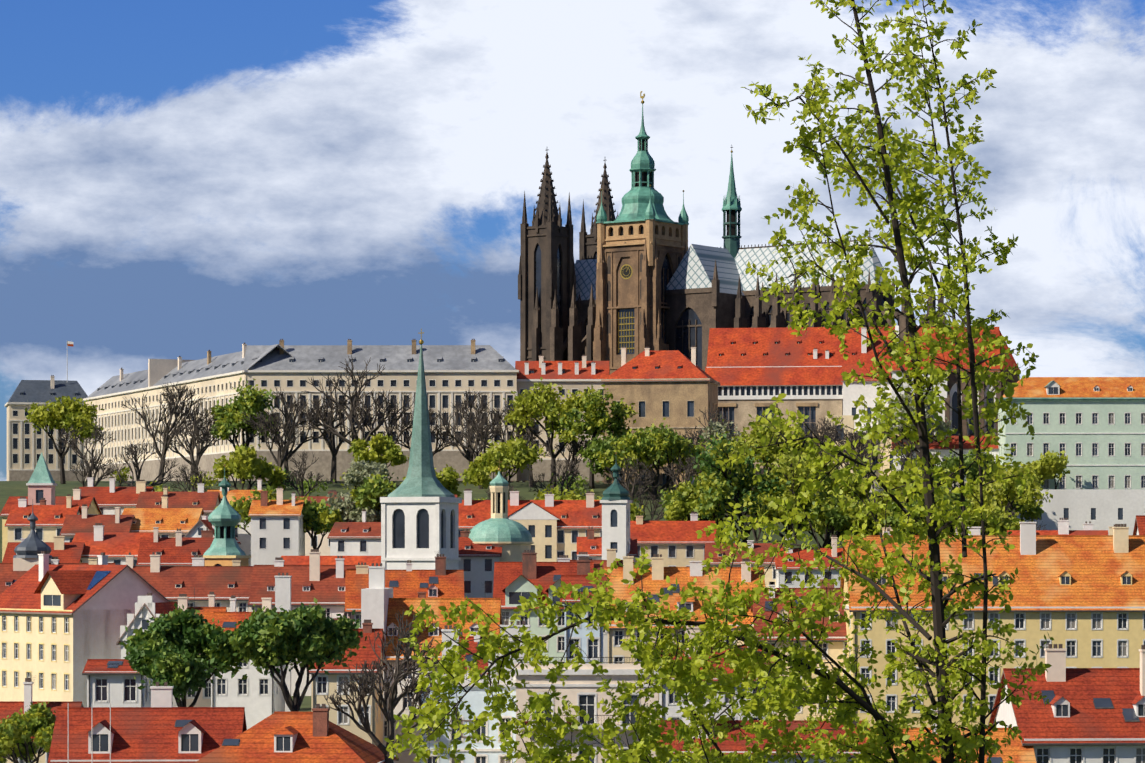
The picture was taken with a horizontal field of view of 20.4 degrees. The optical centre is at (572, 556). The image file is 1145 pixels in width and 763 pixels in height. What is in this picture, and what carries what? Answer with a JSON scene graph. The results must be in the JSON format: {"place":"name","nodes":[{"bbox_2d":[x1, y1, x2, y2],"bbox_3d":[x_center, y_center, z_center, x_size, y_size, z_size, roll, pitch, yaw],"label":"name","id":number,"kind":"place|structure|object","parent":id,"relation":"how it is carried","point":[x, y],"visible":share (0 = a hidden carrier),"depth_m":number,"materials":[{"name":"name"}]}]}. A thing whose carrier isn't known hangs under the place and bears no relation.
{"place":"outdoors","nodes":[
{"label":"outdoors","id":0,"kind":"place"},
{"bbox_2d":[0,481,917,711],"bbox_3d":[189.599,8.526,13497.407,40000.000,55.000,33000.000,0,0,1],"label":"ground","id":1,"kind":"structure","parent":0,"point":[12,488],"depth_m":751.34,"materials":[{"name":"green plant"}]},
{"bbox_2d":[0,598,458,762],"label":"town tree","id":2,"kind":"object","parent":1,"relation":"on","point":[164,648],"depth_m":293.25,"materials":[{"name":"green plant"}]},
{"bbox_2d":[24,355,1069,558],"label":"trees","id":3,"kind":"object","parent":1,"relation":"on","point":[245,463],"depth_m":729.06,"materials":[{"name":"green plant"}]},
{"bbox_2d":[0,329,1114,597],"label":"town","id":4,"kind":"object","parent":1,"relation":"on","point":[428,517],"visible":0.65,"depth_m":547.75,"materials":[{"name":"paint"}]},
{"bbox_2d":[0,515,1144,762],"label":"town houses","id":5,"kind":"structure","parent":1,"relation":"on","point":[1080,599],"depth_m":379.99,"materials":[{"name":"paint"}]},
{"bbox_2d":[524,702,647,720],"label":"windows","id":6,"kind":"structure","parent":5,"relation":"attached to","point":[570,709],"depth_m":288.19,"materials":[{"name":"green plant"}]},
{"bbox_2d":[5,321,1144,534],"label":"castle palace buildings","id":7,"kind":"structure","parent":1,"relation":"on","point":[1093,428],"depth_m":799.39,"materials":[{"name":"beige stone"}]},
{"bbox_2d":[384,0,1053,762],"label":"tree","id":8,"kind":"object","parent":1,"relation":"on","point":[780,696],"depth_m":48.74,"materials":[{"name":"green plant"}]},
{"bbox_2d":[518,91,945,374],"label":"cathedral","id":9,"kind":"structure","parent":1,"relation":"on","point":[637,278],"depth_m":884.63,"materials":[{"name":"stone"}]},
{"bbox_2d":[0,0,1144,480],"label":"sky","id":10,"kind":"structure","parent":0,"point":[187,179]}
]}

